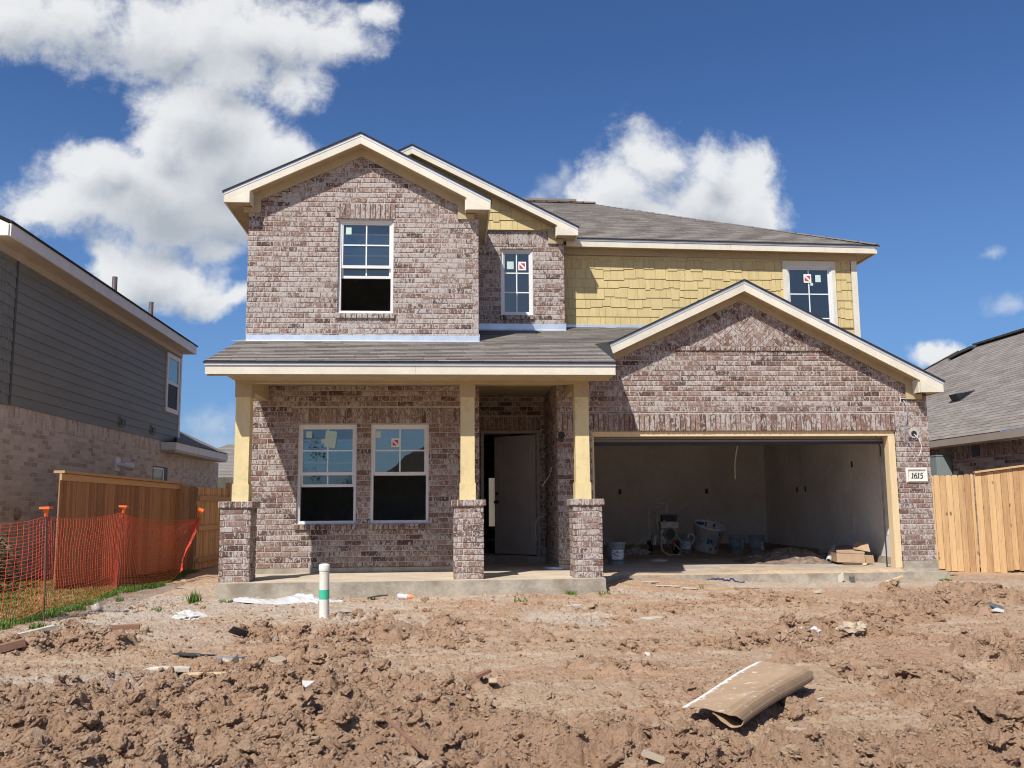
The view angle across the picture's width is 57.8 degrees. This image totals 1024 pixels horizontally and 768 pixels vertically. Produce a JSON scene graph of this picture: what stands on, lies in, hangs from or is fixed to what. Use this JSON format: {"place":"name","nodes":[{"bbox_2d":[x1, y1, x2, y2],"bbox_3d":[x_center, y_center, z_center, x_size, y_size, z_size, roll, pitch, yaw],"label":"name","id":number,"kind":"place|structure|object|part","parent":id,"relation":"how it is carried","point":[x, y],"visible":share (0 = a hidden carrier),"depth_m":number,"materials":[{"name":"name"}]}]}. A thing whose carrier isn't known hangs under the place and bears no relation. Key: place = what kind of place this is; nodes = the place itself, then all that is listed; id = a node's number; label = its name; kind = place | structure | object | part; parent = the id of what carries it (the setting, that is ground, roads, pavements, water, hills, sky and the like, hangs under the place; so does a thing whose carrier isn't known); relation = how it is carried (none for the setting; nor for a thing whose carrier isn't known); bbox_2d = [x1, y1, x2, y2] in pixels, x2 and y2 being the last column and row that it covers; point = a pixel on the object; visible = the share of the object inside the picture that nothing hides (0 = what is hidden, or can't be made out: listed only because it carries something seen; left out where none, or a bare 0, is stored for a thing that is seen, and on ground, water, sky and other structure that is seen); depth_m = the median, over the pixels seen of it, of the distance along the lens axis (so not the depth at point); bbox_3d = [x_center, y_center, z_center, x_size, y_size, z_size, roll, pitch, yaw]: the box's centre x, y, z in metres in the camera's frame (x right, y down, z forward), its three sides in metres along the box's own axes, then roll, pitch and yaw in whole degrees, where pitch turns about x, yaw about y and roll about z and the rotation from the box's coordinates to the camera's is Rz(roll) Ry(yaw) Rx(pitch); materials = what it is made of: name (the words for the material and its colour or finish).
{"place":"outdoors","nodes":[
{"label":"outdoors","id":0,"kind":"place"},
{"bbox_2d":[0,563,1023,767],"bbox_3d":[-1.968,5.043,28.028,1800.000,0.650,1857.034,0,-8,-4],"label":"ground","id":1,"kind":"structure","parent":0,"point":[203,581],"depth_m":7.25,"materials":[{"name":"soil"}]},
{"bbox_2d":[0,638,25,652],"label":"wood block","id":2,"kind":"object","parent":1,"relation":"on","point":[13,645],"depth_m":7.70,"materials":[{"name":"brown wood"}]},
{"bbox_2d":[18,625,56,635],"bbox_3d":[-4.480,2.316,8.681,0.068,0.089,0.400,-7,-10,42],"label":"wood scrap","id":3,"kind":"object","parent":1,"relation":"on","point":[46,628],"visible":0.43,"depth_m":8.72,"materials":[{"name":"paint"}]},
{"bbox_2d":[29,621,56,628],"bbox_3d":[-4.647,2.403,9.213,0.271,0.122,0.309,0,-8,-4],"label":"weed tuft","id":4,"kind":"object","parent":1,"relation":"on","point":[39,625],"visible":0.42,"depth_m":9.19,"materials":[{"name":"green plant"}]},
{"bbox_2d":[91,603,102,611],"bbox_3d":[-4.796,2.587,10.717,0.122,0.115,0.187,4,-9,-30],"label":"stone","id":5,"kind":"object","parent":1,"relation":"on","point":[96,607],"visible":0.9,"depth_m":10.66,"materials":[{"name":"stone"}]},
{"bbox_2d":[0,568,198,630],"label":"lawn grass","id":6,"kind":"structure","parent":1,"relation":"on","point":[57,610],"depth_m":12.07,"materials":[{"name":"green plant"}]},
{"bbox_2d":[0,534,23,587],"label":"shrub","id":7,"kind":"object","parent":6,"relation":"on","point":[6,559],"visible":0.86,"depth_m":12.87,"materials":[{"name":"green plant"}]},
{"bbox_2d":[0,505,203,620],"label":"safety fence","id":8,"kind":"object","parent":6,"relation":"on","point":[123,529],"visible":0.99,"depth_m":11.51,"materials":[{"name":"plastic"}]},
{"bbox_2d":[0,215,227,580],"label":"neighbour house","id":9,"kind":"structure","parent":1,"relation":"on","point":[90,373],"depth_m":16.72,"materials":[{"name":"beige brick"}]},
{"bbox_2d":[112,276,117,290],"bbox_3d":[-8.610,-2.016,20.093,0.193,0.620,0.193,0,-8,-4],"label":"vent pipe","id":10,"kind":"object","parent":9,"relation":"attached to","point":[114,281],"visible":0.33,"depth_m":20.07,"materials":[{"name":"grey metal"}]},
{"bbox_2d":[114,457,134,470],"bbox_3d":[-8.069,1.669,19.238,0.217,0.280,0.453,-7,-10,40],"label":"security floodlight","id":11,"kind":"object","parent":9,"relation":"attached to","point":[118,464],"visible":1,"depth_m":19.18,"materials":[{"name":"white plastic"}]},
{"bbox_2d":[148,302,153,314],"bbox_3d":[-8.784,-1.687,22.565,0.193,0.620,0.193,0,-8,-4],"label":"vent pipe","id":12,"kind":"object","parent":9,"relation":"attached to","point":[151,306],"visible":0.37,"depth_m":22.55,"materials":[{"name":"grey metal"}]},
{"bbox_2d":[152,466,167,480],"bbox_3d":[-8.391,2.424,22.019,0.100,0.920,1.150,0,-8,-4],"label":"electrical box","id":13,"kind":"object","parent":9,"relation":"in","point":[159,473],"depth_m":22.00,"materials":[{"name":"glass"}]},
{"bbox_2d":[164,352,180,414],"bbox_3d":[-8.397,0.005,22.948,0.050,1.440,1.050,0,-8,-4],"label":"window","id":14,"kind":"structure","parent":9,"relation":"in","point":[172,381],"depth_m":22.94,"materials":[{"name":"white plastic"}]},
{"bbox_2d":[95,624,139,629],"bbox_3d":[-3.950,2.401,9.131,0.550,0.050,0.098,1,-8,-13],"label":"wood scrap","id":15,"kind":"object","parent":1,"relation":"on","point":[127,626],"visible":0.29,"depth_m":9.13,"materials":[{"name":"brown wood"}]},
{"bbox_2d":[53,470,181,590],"bbox_3d":[-6.425,2.576,15.407,0.210,2.047,5.720,0,-8,-4],"label":"timber fence","id":16,"kind":"object","parent":1,"relation":"on","point":[87,496],"visible":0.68,"depth_m":14.65,"materials":[{"name":"brown wood"}]},
{"bbox_2d":[115,596,125,601],"bbox_3d":[-4.870,2.675,11.534,0.145,0.094,0.169,0,-8,-4],"label":"weed tuft","id":17,"kind":"object","parent":1,"relation":"on","point":[118,600],"visible":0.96,"depth_m":11.54,"materials":[{"name":"green plant"}]},
{"bbox_2d":[139,624,148,632],"bbox_3d":[-3.543,2.382,8.949,0.090,0.134,0.142,1,-8,-12],"label":"stone","id":18,"kind":"object","parent":1,"relation":"on","point":[145,627],"visible":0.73,"depth_m":8.90,"materials":[{"name":"stone"}]},
{"bbox_2d":[176,485,197,569],"bbox_3d":[-6.399,2.961,18.281,0.395,1.941,0.163,0,-8,-4],"label":"timber fence","id":19,"kind":"object","parent":1,"relation":"on","point":[187,507],"visible":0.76,"depth_m":18.27,"materials":[{"name":"brown wood"}]},
{"bbox_2d":[171,609,207,619],"bbox_3d":[-3.490,2.494,10.044,0.380,0.100,0.232,0,-8,-4],"label":"white rag","id":20,"kind":"object","parent":1,"relation":"on","point":[188,614],"visible":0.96,"depth_m":10.01,"materials":[{"name":"fabric"}]},
{"bbox_2d":[172,652,216,655],"bbox_3d":[-2.616,2.236,7.666,0.369,0.040,0.135,3,-8,-21],"label":"shingle scrap","id":21,"kind":"object","parent":1,"relation":"on","point":[186,654],"visible":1,"depth_m":7.66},
{"bbox_2d":[185,588,204,603],"bbox_3d":[-3.954,2.630,11.523,0.317,0.200,0.292,0,-8,-4],"label":"weed tuft","id":22,"kind":"object","parent":1,"relation":"on","point":[193,599],"visible":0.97,"depth_m":11.47,"materials":[{"name":"green plant"}]},
{"bbox_2d":[184,672,225,674],"bbox_3d":[-2.206,2.132,6.843,0.420,0.015,0.020,0,-8,-5],"label":"wood stick","id":23,"kind":"object","parent":1,"relation":"on","point":[192,673],"visible":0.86,"depth_m":6.83,"materials":[{"name":"brown wood"}]},
{"bbox_2d":[195,486,229,569],"bbox_3d":[-6.347,3.105,19.508,0.198,1.878,2.521,0,-8,-4],"label":"timber fence","id":24,"kind":"object","parent":1,"relation":"on","point":[207,551],"visible":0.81,"depth_m":19.16,"materials":[{"name":"brown wood"}]},
{"bbox_2d":[215,444,234,483],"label":"distant house","id":25,"kind":"structure","parent":1,"relation":"on","point":[226,469],"depth_m":41.48,"materials":[{"name":"grey"}]},
{"bbox_2d":[226,483,230,500],"bbox_3d":[-6.394,3.170,20.841,0.100,1.900,0.100,0,-8,-4],"label":"gate post","id":26,"kind":"object","parent":1,"relation":"on","point":[228,485],"visible":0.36,"depth_m":20.91,"materials":[{"name":"brown wood"}]},
{"bbox_2d":[222,655,238,663],"bbox_3d":[-2.195,2.168,7.232,0.134,0.123,0.149,-3,-8,19],"label":"plaster chunk","id":27,"kind":"object","parent":1,"relation":"on","point":[235,659],"visible":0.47,"depth_m":7.21,"materials":[{"name":"beige stone"}]},
{"bbox_2d":[215,656,246,658],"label":"shingle scrap","id":28,"kind":"object","parent":1,"relation":"on","point":[229,657],"visible":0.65,"depth_m":7.64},
{"bbox_2d":[228,626,248,637],"bbox_3d":[-2.557,2.320,8.676,0.193,0.129,0.133,1,-8,-14],"label":"shingle scrap","id":29,"kind":"object","parent":1,"relation":"on","point":[237,631],"visible":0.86,"depth_m":8.67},
{"bbox_2d":[267,655,286,663],"bbox_3d":[-1.867,2.173,7.241,0.141,0.084,0.218,-2,-8,14],"label":"plaster chunk","id":30,"kind":"object","parent":1,"relation":"on","point":[276,659],"visible":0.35,"depth_m":7.26,"materials":[{"name":"beige stone"}]},
{"bbox_2d":[231,593,342,603],"bbox_3d":[-2.780,2.638,11.427,1.550,0.128,0.393,-1,-8,5],"label":"plastic sheeting","id":31,"kind":"object","parent":1,"relation":"on","point":[299,598],"visible":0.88,"depth_m":11.35,"materials":[{"name":"white plastic"}]},
{"bbox_2d":[319,563,329,617],"bbox_3d":[-2.050,2.280,10.120,0.120,0.636,0.119,0,-8,-4],"label":"standpipe","id":32,"kind":"object","parent":1,"relation":"on","point":[324,568],"visible":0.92,"depth_m":10.08,"materials":[{"name":"beige plastic"}]},
{"bbox_2d":[218,477,494,525],"bbox_3d":[-1.791,4.516,32.701,16.997,2.582,0.159,0,-8,-4],"label":"timber fence","id":33,"kind":"object","parent":1,"relation":"on","point":[222,482],"visible":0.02,"depth_m":32.69,"materials":[{"name":"brown wood"}]},
{"bbox_2d":[397,593,414,598],"bbox_3d":[-1.341,2.692,11.761,0.222,0.077,0.071,-1,-8,8],"label":"plastic bottle","id":34,"kind":"object","parent":1,"relation":"on","point":[404,596],"visible":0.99,"depth_m":11.74,"materials":[{"name":"white plastic"}]},
{"bbox_2d":[489,678,496,684],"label":"wood scrap","id":35,"kind":"object","parent":1,"relation":"on","point":[492,681],"visible":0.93,"depth_m":6.22,"materials":[{"name":"beige wood"}]},
{"bbox_2d":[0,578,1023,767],"bbox_3d":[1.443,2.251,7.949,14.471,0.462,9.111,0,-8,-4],"label":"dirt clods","id":36,"kind":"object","parent":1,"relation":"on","point":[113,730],"visible":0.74,"depth_m":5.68,"materials":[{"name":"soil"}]},
{"bbox_2d":[143,666,190,671],"bbox_3d":[-2.566,2.118,6.864,0.370,0.041,0.152,1,-8,-14],"label":"plaster slab","id":37,"kind":"object","parent":36,"relation":"on","point":[179,669],"depth_m":6.85,"materials":[{"name":"white paint"}]},
{"bbox_2d":[302,680,314,687],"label":"paper scrap","id":38,"kind":"object","parent":36,"relation":"on","point":[306,683],"visible":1,"depth_m":6.00,"materials":[{"name":"white paper"}]},
{"bbox_2d":[382,715,426,755],"bbox_3d":[-0.561,1.823,4.825,0.020,0.138,0.405,6,-10,-39],"label":"wood stick","id":39,"kind":"object","parent":36,"relation":"on","point":[409,739],"visible":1,"depth_m":4.81,"materials":[{"name":"brown wood"}]},
{"bbox_2d":[474,668,491,678],"bbox_3d":[-0.249,1.972,6.242,0.235,0.090,0.049,4,-9,-30],"label":"wood scrap","id":40,"kind":"object","parent":36,"relation":"on","point":[482,673],"visible":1,"depth_m":6.26,"materials":[{"name":"brown wood"}]},
{"bbox_2d":[641,749,665,762],"bbox_3d":[0.708,1.847,4.597,0.130,0.058,0.054,-3,-8,15],"label":"wood scrap","id":41,"kind":"object","parent":36,"relation":"on","point":[653,756],"visible":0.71,"depth_m":4.58,"materials":[{"name":"beige wood"}]},
{"bbox_2d":[566,590,577,594],"bbox_3d":[0.762,2.719,12.073,0.199,0.106,0.171,0,-8,-4],"label":"weed tuft","id":42,"kind":"object","parent":1,"relation":"on","point":[569,592],"visible":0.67,"depth_m":12.04,"materials":[{"name":"green plant"}]},
{"bbox_2d":[563,604,583,606],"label":"plastic scrap","id":43,"kind":"object","parent":1,"relation":"on","point":[575,605],"visible":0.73,"depth_m":10.99,"materials":[{"name":"white plastic"}]},
{"bbox_2d":[641,616,664,618],"bbox_3d":[1.505,2.501,9.915,0.300,0.018,0.121,2,-8,-21],"label":"plaster flake","id":44,"kind":"object","parent":1,"relation":"on","point":[654,617],"visible":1,"depth_m":9.91,"materials":[{"name":"white paint"}]},
{"bbox_2d":[707,577,744,582],"bbox_3d":[3.102,2.851,13.473,0.538,0.086,0.073,0,-8,0],"label":"blue strap","id":45,"kind":"object","parent":1,"relation":"on","point":[725,580],"visible":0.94,"depth_m":13.47,"materials":[{"name":"blue plastic"}]},
{"bbox_2d":[682,661,813,727],"bbox_3d":[1.526,1.899,5.803,0.478,0.096,1.864,-5,-9,29],"label":"cardboard sheet","id":46,"kind":"object","parent":1,"relation":"on","point":[741,697],"visible":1,"depth_m":5.58,"materials":[{"name":"brown cardboard"}]},
{"bbox_2d":[785,726,806,730],"bbox_3d":[1.516,1.840,4.948,0.110,0.012,0.021,-5,-9,30],"label":"wood scrap","id":47,"kind":"object","parent":1,"relation":"on","point":[791,728],"visible":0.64,"depth_m":4.95,"materials":[{"name":"beige wood"}]},
{"bbox_2d":[798,626,820,632],"bbox_3d":[2.802,2.323,8.754,0.270,0.082,0.188,5,-9,-34],"label":"plastic bag","id":48,"kind":"object","parent":1,"relation":"on","point":[816,629],"visible":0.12,"depth_m":8.73,"materials":[{"name":"white plastic"}]},
{"bbox_2d":[838,572,843,581],"bbox_3d":[4.808,2.832,13.567,0.076,0.167,0.063,-3,-8,19],"label":"plaster chunk","id":49,"kind":"object","parent":1,"relation":"on","point":[841,577],"visible":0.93,"depth_m":13.54,"materials":[{"name":"white paint"}]},
{"bbox_2d":[835,621,866,632],"bbox_3d":[3.104,2.212,8.473,0.305,0.100,0.182,0,-8,-4],"label":"paper wad","id":50,"kind":"object","parent":1,"relation":"on","point":[851,627],"visible":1,"depth_m":8.43,"materials":[{"name":"brown paper"}]},
{"bbox_2d":[849,573,854,582],"bbox_3d":[4.987,2.844,13.588,0.078,0.146,0.070,2,-8,-15],"label":"plaster chunk","id":51,"kind":"object","parent":1,"relation":"on","point":[851,578],"visible":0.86,"depth_m":13.56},
{"bbox_2d":[931,474,979,571],"bbox_3d":[8.291,2.793,18.002,1.303,2.071,0.170,-3,-8,15],"label":"timber fence","id":52,"kind":"object","parent":1,"relation":"on","point":[946,549],"visible":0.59,"depth_m":17.86,"materials":[{"name":"brown wood"}]},
{"bbox_2d":[990,608,1003,612],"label":"paper scrap","id":53,"kind":"object","parent":1,"relation":"on","point":[998,610],"visible":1,"depth_m":10.01,"materials":[{"name":"white paper"}]},
{"bbox_2d":[973,465,1023,572],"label":"timber fence","id":54,"kind":"object","parent":1,"relation":"on","point":[1004,542],"visible":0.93,"depth_m":17.63,"materials":[{"name":"brown wood"}]},
{"bbox_2d":[0,0,1023,447],"label":"sky","id":55,"kind":"structure","parent":0,"point":[897,126],"materials":[{"name":"blue"}]},
{"bbox_2d":[543,565,562,569],"bbox_3d":[0.661,2.770,13.997,0.399,0.050,0.399,0,-8,-4],"label":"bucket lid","id":56,"kind":"object","parent":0,"point":[550,567],"visible":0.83,"depth_m":13.83,"materials":[{"name":"grey plastic"}]},
{"bbox_2d":[203,132,949,599],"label":"brick house","id":57,"kind":"structure","parent":0,"point":[419,354],"depth_m":14.38,"materials":[{"name":"brown brick"}]},
{"bbox_2d":[296,425,356,523],"bbox_3d":[-2.757,1.347,13.874,0.870,1.468,0.114,0,-8,-4],"label":"window","id":58,"kind":"structure","parent":57,"relation":"in","point":[330,440],"depth_m":13.87,"materials":[{"name":"white plastic"}]},
{"bbox_2d":[337,220,393,312],"bbox_3d":[-2.250,-1.798,14.329,0.842,1.466,0.114,0,-8,-4],"label":"window","id":59,"kind":"structure","parent":57,"relation":"in","point":[341,266],"depth_m":14.33,"materials":[{"name":"white plastic"}]},
{"bbox_2d":[370,425,428,522],"bbox_3d":[-1.685,1.349,13.949,0.868,1.468,0.114,0,-8,-4],"label":"window","id":60,"kind":"structure","parent":57,"relation":"in","point":[395,442],"depth_m":13.95,"materials":[{"name":"white plastic"}]},
{"bbox_2d":[494,434,536,554],"bbox_3d":[0.037,1.911,16.050,0.885,2.035,0.124,-6,-9,37],"label":"entry door","id":61,"kind":"structure","parent":57,"relation":"in","point":[515,502],"depth_m":16.05,"materials":[{"name":"beige paint"}]},
{"bbox_2d":[501,250,532,314],"bbox_3d":[0.079,-1.739,16.001,0.557,1.152,0.114,0,-8,-4],"label":"window","id":62,"kind":"structure","parent":57,"relation":"in","point":[510,265],"depth_m":15.99,"materials":[{"name":"white plastic"}]},
{"bbox_2d":[606,541,625,564],"bbox_3d":[1.763,2.866,15.731,0.328,0.380,0.347,1,-8,-10],"label":"paint bucket","id":63,"kind":"object","parent":57,"relation":"on","point":[615,551],"visible":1,"depth_m":15.62,"materials":[{"name":"grey plastic"}]},
{"bbox_2d":[624,547,650,554],"bbox_3d":[2.489,3.365,18.690,0.659,0.169,0.311,0,-8,-4],"label":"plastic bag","id":64,"kind":"object","parent":57,"relation":"on","point":[638,551],"visible":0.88,"depth_m":18.64,"materials":[{"name":"grey plastic"}]},
{"bbox_2d":[634,503,694,554],"bbox_3d":[3.027,2.941,18.886,1.226,1.042,0.734,0,-8,-4],"label":"paint sprayer","id":65,"kind":"object","parent":57,"relation":"on","point":[666,525],"visible":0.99,"depth_m":18.80,"materials":[{"name":"metal"}]},
{"bbox_2d":[603,555,748,558],"bbox_3d":[2.928,3.269,17.543,3.509,0.035,0.090,0,-8,0],"label":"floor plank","id":66,"kind":"object","parent":57,"relation":"on","point":[716,556],"visible":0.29,"depth_m":17.50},
{"bbox_2d":[677,535,692,553],"bbox_3d":[3.591,3.315,19.218,0.328,0.380,0.347,-2,-8,10],"label":"paint bucket","id":67,"kind":"object","parent":57,"relation":"on","point":[685,548],"visible":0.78,"depth_m":19.10,"materials":[{"name":"black plastic"}]},
{"bbox_2d":[692,519,725,552],"bbox_3d":[4.061,3.180,19.305,0.670,0.540,0.670,8,8,-11],"label":"bucket","id":68,"kind":"object","parent":57,"relation":"on","point":[708,535],"visible":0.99,"depth_m":19.09,"materials":[{"name":"white plastic"}]},
{"bbox_2d":[734,446,737,478],"bbox_3d":[4.163,1.179,17.259,0.055,1.162,0.112,5,-9,-35],"label":"hanging cable","id":69,"kind":"object","parent":57,"relation":"hanging from","point":[735,463],"visible":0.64,"depth_m":17.23,"materials":[{"name":"grey plastic"}]},
{"bbox_2d":[728,535,744,553],"bbox_3d":[4.617,3.291,19.041,0.342,0.365,0.321,-6,-9,34],"label":"paint bucket","id":70,"kind":"object","parent":57,"relation":"on","point":[736,543],"visible":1,"depth_m":18.93,"materials":[{"name":"grey plastic"}]},
{"bbox_2d":[594,436,882,445],"bbox_3d":[3.452,1.003,15.834,4.620,0.155,2.700,0,-8,-4],"label":"garage door","id":71,"kind":"structure","parent":57,"relation":"in","point":[815,438],"depth_m":14.56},
{"bbox_2d":[603,566,905,575],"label":"spilled sand","id":72,"kind":"structure","parent":57,"relation":"on","point":[783,570],"depth_m":13.89,"materials":[{"name":"beige sand"}]},
{"bbox_2d":[748,535,765,553],"bbox_3d":[4.949,3.241,18.745,0.347,0.380,0.328,-3,-9,20],"label":"paint bucket","id":73,"kind":"object","parent":57,"relation":"on","point":[756,543],"visible":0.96,"depth_m":18.63,"materials":[{"name":"black plastic"}]},
{"bbox_2d":[733,547,838,564],"bbox_3d":[4.779,2.975,16.170,2.400,0.273,2.100,0,-8,-4],"label":"dirt pile","id":74,"kind":"object","parent":57,"relation":"on","point":[783,556],"visible":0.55,"depth_m":15.66,"materials":[{"name":"soil"}]},
{"bbox_2d":[819,545,852,554],"bbox_3d":[5.737,2.944,16.457,0.600,0.145,1.341,-1,-8,6],"label":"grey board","id":75,"kind":"object","parent":74,"relation":"on","point":[824,551],"visible":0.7,"depth_m":16.58,"materials":[{"name":"grey"}]},
{"bbox_2d":[786,266,834,323],"bbox_3d":[5.338,-1.391,16.652,0.840,1.457,0.114,0,-8,-4],"label":"window","id":76,"kind":"structure","parent":57,"relation":"in","point":[807,277],"depth_m":16.68,"materials":[{"name":"white plastic"}]},
{"bbox_2d":[826,544,835,562],"bbox_3d":[5.402,2.869,15.722,0.089,0.306,0.515,-5,-9,29],"label":"grey pipe","id":77,"kind":"object","parent":57,"relation":"on","point":[831,549],"visible":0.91,"depth_m":15.72,"materials":[{"name":"white plastic"}]},
{"bbox_2d":[829,541,874,562],"bbox_3d":[5.631,2.791,15.396,0.635,0.340,0.500,-1,-8,6],"label":"cardboard box","id":78,"kind":"object","parent":57,"relation":"on","point":[855,554],"visible":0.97,"depth_m":15.21,"materials":[{"name":"brown cardboard"}]},
{"bbox_2d":[842,563,869,564],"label":"wood scrap","id":79,"kind":"object","parent":57,"relation":"on","point":[853,563],"visible":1,"depth_m":15.03,"materials":[{"name":"wood"}]},
{"bbox_2d":[903,400,913,449],"bbox_3d":[6.166,0.642,14.475,0.140,0.782,0.044,0,-8,-4],"label":"wire bundle","id":80,"kind":"object","parent":57,"relation":"hanging from","point":[906,427],"visible":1,"depth_m":14.45,"materials":[{"name":"white plastic"}]},
{"bbox_2d":[905,468,927,481],"bbox_3d":[6.283,1.418,14.424,0.344,0.222,0.092,0,-8,-4],"label":"house number plaque","id":81,"kind":"object","parent":57,"relation":"attached to","point":[916,474],"visible":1,"depth_m":14.39,"materials":[{"name":"beige stone"}]},
{"bbox_2d":[649,559,666,561],"bbox_3d":[2.613,3.151,16.601,0.330,0.032,0.330,0,-8,-4],"label":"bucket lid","id":82,"kind":"object","parent":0,"point":[657,560],"visible":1,"depth_m":16.49,"materials":[{"name":"white plastic"}]},
{"bbox_2d":[923,328,1023,564],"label":"neighbour house","id":83,"kind":"structure","parent":0,"point":[967,435],"depth_m":21.34,"materials":[{"name":"grey brick"}]},
{"bbox_2d":[930,455,953,513],"bbox_3d":[9.667,2.302,20.898,0.371,1.385,0.385,0,-8,-4],"label":"utility cabinet","id":84,"kind":"object","parent":83,"relation":"attached to","point":[941,465],"visible":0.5,"depth_m":20.78,"materials":[{"name":"grey metal"}]},
{"bbox_3d":[9.685,2.280,20.715,0.320,1.280,0.015,0,-8,-4],"label":"cabinet door","id":85,"kind":"part","parent":84,"relation":"part of","materials":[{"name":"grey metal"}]},
{"bbox_2d":[947,346,975,359],"bbox_3d":[13.803,-0.951,28.475,0.289,0.295,0.840,3,-8,-27],"label":"roof vent","id":86,"kind":"object","parent":83,"relation":"attached to","point":[960,352],"visible":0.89,"depth_m":28.38,"materials":[{"name":"black metal"}]},
{"bbox_2d":[949,390,974,402],"bbox_3d":[11.234,0.320,23.216,0.446,0.278,0.520,0,-8,-4],"label":"roof vent","id":87,"kind":"object","parent":83,"relation":"attached to","point":[957,397],"visible":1,"depth_m":23.06,"materials":[{"name":"black plastic"}]},
{"bbox_2d":[985,602,1003,608],"bbox_3d":[5.301,2.434,10.216,0.191,0.088,0.133,-4,-9,27],"label":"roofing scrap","id":88,"kind":"object","parent":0,"point":[993,605],"visible":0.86,"depth_m":10.18,"materials":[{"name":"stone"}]}
]}

